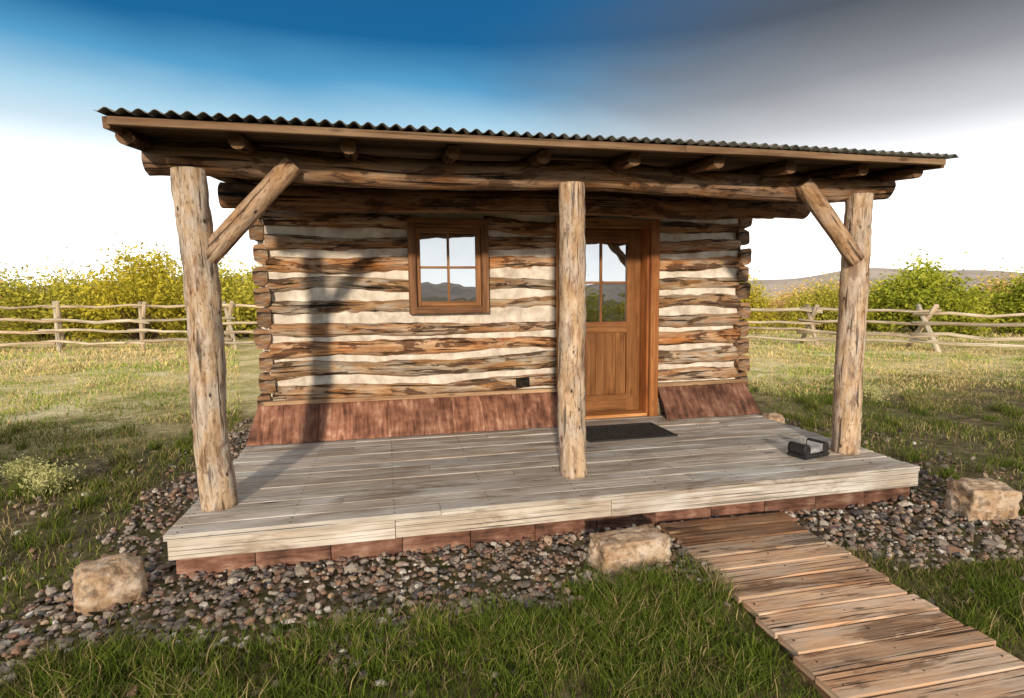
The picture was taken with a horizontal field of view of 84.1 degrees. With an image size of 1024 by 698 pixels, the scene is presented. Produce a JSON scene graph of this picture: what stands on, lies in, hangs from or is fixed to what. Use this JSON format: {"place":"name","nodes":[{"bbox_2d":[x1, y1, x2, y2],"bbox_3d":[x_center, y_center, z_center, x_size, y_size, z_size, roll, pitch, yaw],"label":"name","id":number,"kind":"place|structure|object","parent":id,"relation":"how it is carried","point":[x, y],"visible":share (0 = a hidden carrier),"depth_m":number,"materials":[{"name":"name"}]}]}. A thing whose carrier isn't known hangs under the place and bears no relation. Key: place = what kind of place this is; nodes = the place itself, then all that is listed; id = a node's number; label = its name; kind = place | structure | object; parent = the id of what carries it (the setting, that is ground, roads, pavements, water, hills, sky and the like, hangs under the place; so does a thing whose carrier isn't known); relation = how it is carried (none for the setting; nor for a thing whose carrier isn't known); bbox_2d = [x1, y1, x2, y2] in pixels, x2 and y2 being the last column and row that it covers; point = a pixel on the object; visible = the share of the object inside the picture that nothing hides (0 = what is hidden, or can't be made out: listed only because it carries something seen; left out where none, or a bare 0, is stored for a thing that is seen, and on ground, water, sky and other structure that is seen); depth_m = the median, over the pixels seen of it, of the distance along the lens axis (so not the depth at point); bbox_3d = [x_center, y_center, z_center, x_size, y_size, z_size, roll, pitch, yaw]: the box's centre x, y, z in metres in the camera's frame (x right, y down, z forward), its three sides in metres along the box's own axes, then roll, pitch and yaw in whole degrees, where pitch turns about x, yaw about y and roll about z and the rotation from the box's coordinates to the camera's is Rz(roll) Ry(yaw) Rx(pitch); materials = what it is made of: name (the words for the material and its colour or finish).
{"place":"outdoors","nodes":[
{"label":"outdoors","id":0,"kind":"place"},
{"bbox_2d":[0,296,1023,697],"bbox_3d":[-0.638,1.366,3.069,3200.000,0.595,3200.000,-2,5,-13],"label":"ground","id":1,"kind":"structure","parent":0,"point":[248,392],"depth_m":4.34,"materials":[{"name":"green plant"}]},
{"bbox_2d":[0,451,52,481],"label":"sage plant","id":2,"kind":"object","parent":1,"relation":"on","point":[12,469],"visible":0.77,"depth_m":5.04,"materials":[{"name":"green plant"}]},
{"bbox_2d":[9,455,90,500],"bbox_3d":[-3.810,1.064,4.706,0.508,0.351,0.552,-3,6,-24],"label":"sage plant","id":3,"kind":"object","parent":1,"relation":"on","point":[55,479],"visible":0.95,"depth_m":4.65,"materials":[{"name":"green plant"}]},
{"bbox_2d":[0,264,134,342],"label":"willow bush","id":4,"kind":"object","parent":1,"relation":"on","point":[29,313],"visible":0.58,"depth_m":21.68,"materials":[{"name":"green plant"}]},
{"bbox_2d":[28,232,226,342],"bbox_3d":[-14.837,-2.315,22.262,5.896,4.239,6.292,3,6,33],"label":"willow bush","id":5,"kind":"object","parent":1,"relation":"on","point":[120,296],"visible":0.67,"depth_m":21.63,"materials":[{"name":"green plant"}]},
{"bbox_2d":[138,250,259,340],"bbox_3d":[-11.498,-2.529,23.579,6.775,4.418,6.820,-1,5,-9],"label":"willow bush","id":6,"kind":"object","parent":1,"relation":"on","point":[234,294],"visible":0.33,"depth_m":22.39,"materials":[{"name":"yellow plant"}]},
{"bbox_2d":[0,408,1023,697],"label":"gravel bed","id":7,"kind":"object","parent":1,"relation":"on","point":[834,526],"visible":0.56,"depth_m":3.23,"materials":[{"name":"grey gravel"}]},
{"bbox_2d":[72,552,147,615],"bbox_3d":[-2.122,1.242,3.006,0.333,0.270,0.295,6,6,-36],"label":"boulder","id":8,"kind":"object","parent":7,"relation":"on","point":[103,583],"visible":0.94,"depth_m":2.91,"materials":[{"name":"stone"}]},
{"bbox_2d":[585,523,671,577],"bbox_3d":[0.685,1.185,3.347,0.481,0.196,0.224,-1,5,-18],"label":"boulder","id":9,"kind":"object","parent":7,"relation":"on","point":[623,548],"visible":0.93,"depth_m":3.27,"materials":[{"name":"stone"}]},
{"bbox_2d":[761,413,784,423],"bbox_3d":[3.072,0.846,6.688,0.262,0.213,0.316,4,7,43],"label":"boulder","id":10,"kind":"object","parent":7,"relation":"on","point":[779,418],"visible":0.39,"depth_m":6.58,"materials":[{"name":"stone"}]},
{"bbox_2d":[944,477,1021,522],"bbox_3d":[3.270,1.052,3.947,0.373,0.262,0.278,1,8,2],"label":"boulder","id":11,"kind":"object","parent":7,"relation":"on","point":[970,499],"visible":0.97,"depth_m":3.83,"materials":[{"name":"stone"}]},
{"bbox_2d":[0,301,1023,351],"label":"buck rail fence","id":12,"kind":"object","parent":1,"relation":"on","point":[58,331],"visible":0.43,"depth_m":17.19,"materials":[{"name":"beige wood"}]},
{"bbox_2d":[0,245,1023,330],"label":"distant bushes","id":13,"kind":"object","parent":1,"relation":"on","point":[778,302],"visible":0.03,"depth_m":26.86,"materials":[{"name":"green plant"}]},
{"bbox_2d":[93,106,958,578],"bbox_3d":[-0.256,-0.582,7.761,5.784,3.094,8.617,-2,5,-13],"label":"log cabin","id":14,"kind":"object","parent":1,"relation":"on","point":[463,336],"visible":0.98,"depth_m":4.54,"materials":[{"name":"wood"}]},
{"bbox_2d":[406,218,489,313],"bbox_3d":[-0.617,-0.803,5.538,0.797,0.907,0.145,-2,5,-13],"label":"window","id":15,"kind":"structure","parent":14,"relation":"in","point":[448,258],"depth_m":5.55,"materials":[{"name":"brown wood"}]},
{"bbox_2d":[556,218,659,418],"bbox_3d":[0.979,-0.312,6.062,1.125,2.083,0.310,-2,5,-13],"label":"door","id":16,"kind":"structure","parent":14,"relation":"in","point":[623,255],"depth_m":6.13,"materials":[{"name":"brown wood"}]},
{"bbox_2d":[586,422,677,441],"bbox_3d":[1.050,0.787,5.402,0.860,0.014,0.540,-2,5,-13],"label":"door mat","id":17,"kind":"object","parent":14,"relation":"on","point":[644,430],"depth_m":5.37,"materials":[{"name":"black rubber"}]},
{"bbox_2d":[740,265,792,332],"bbox_3d":[9.725,-2.184,24.025,5.033,3.028,4.717,-3,6,-23],"label":"willow bush","id":18,"kind":"object","parent":1,"relation":"on","point":[763,303],"visible":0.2,"depth_m":23.41,"materials":[{"name":"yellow plant"}]},
{"bbox_2d":[755,380,779,395],"bbox_3d":[3.849,0.603,8.546,0.429,0.273,0.396,-5,7,-41],"label":"sage plant","id":19,"kind":"object","parent":1,"relation":"on","point":[768,387],"visible":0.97,"depth_m":8.52,"materials":[{"name":"green plant"}]},
{"bbox_2d":[762,262,882,331],"bbox_3d":[12.408,-2.026,22.790,4.365,2.827,4.336,1,6,16],"label":"willow bush","id":20,"kind":"object","parent":1,"relation":"on","point":[826,302],"visible":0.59,"depth_m":22.48,"materials":[{"name":"green plant"}]},
{"bbox_2d":[659,512,1023,697],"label":"wooden ramp","id":21,"kind":"structure","parent":1,"relation":"on","point":[841,622],"depth_m":2.77,"materials":[{"name":"brown wood"}]},
{"bbox_2d":[862,382,891,401],"bbox_3d":[5.034,0.616,7.982,0.508,0.351,0.552,-1,5,-3],"label":"sage plant","id":22,"kind":"object","parent":1,"relation":"on","point":[871,394],"visible":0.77,"depth_m":7.89,"materials":[{"name":"green plant"}]},
{"bbox_2d":[866,248,1005,336],"bbox_3d":[15.409,-2.059,20.575,5.067,3.284,4.958,-2,5,-12],"label":"willow bush","id":23,"kind":"object","parent":1,"relation":"on","point":[928,287],"visible":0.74,"depth_m":20.05,"materials":[{"name":"green plant"}]},
{"bbox_2d":[975,267,1023,336],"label":"willow bush","id":24,"kind":"object","parent":1,"relation":"on","point":[1013,303],"visible":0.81,"depth_m":20.08,"materials":[{"name":"green plant"}]},
{"bbox_2d":[0,0,1023,288],"label":"sky","id":25,"kind":"structure","parent":0,"point":[923,76],"materials":[{"name":"white"}]},
{"bbox_2d":[8,268,1023,298],"bbox_3d":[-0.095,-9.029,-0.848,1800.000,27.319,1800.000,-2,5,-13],"label":"hills","id":26,"kind":"structure","parent":0,"point":[875,275],"depth_m":308.44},
{"bbox_2d":[787,438,829,459],"bbox_3d":[2.390,0.802,4.582,0.280,0.113,0.180,-3,6,-26],"label":"boot brush","id":27,"kind":"object","parent":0,"point":[811,448],"visible":1,"depth_m":4.55,"materials":[{"name":"black plastic"}]}
]}

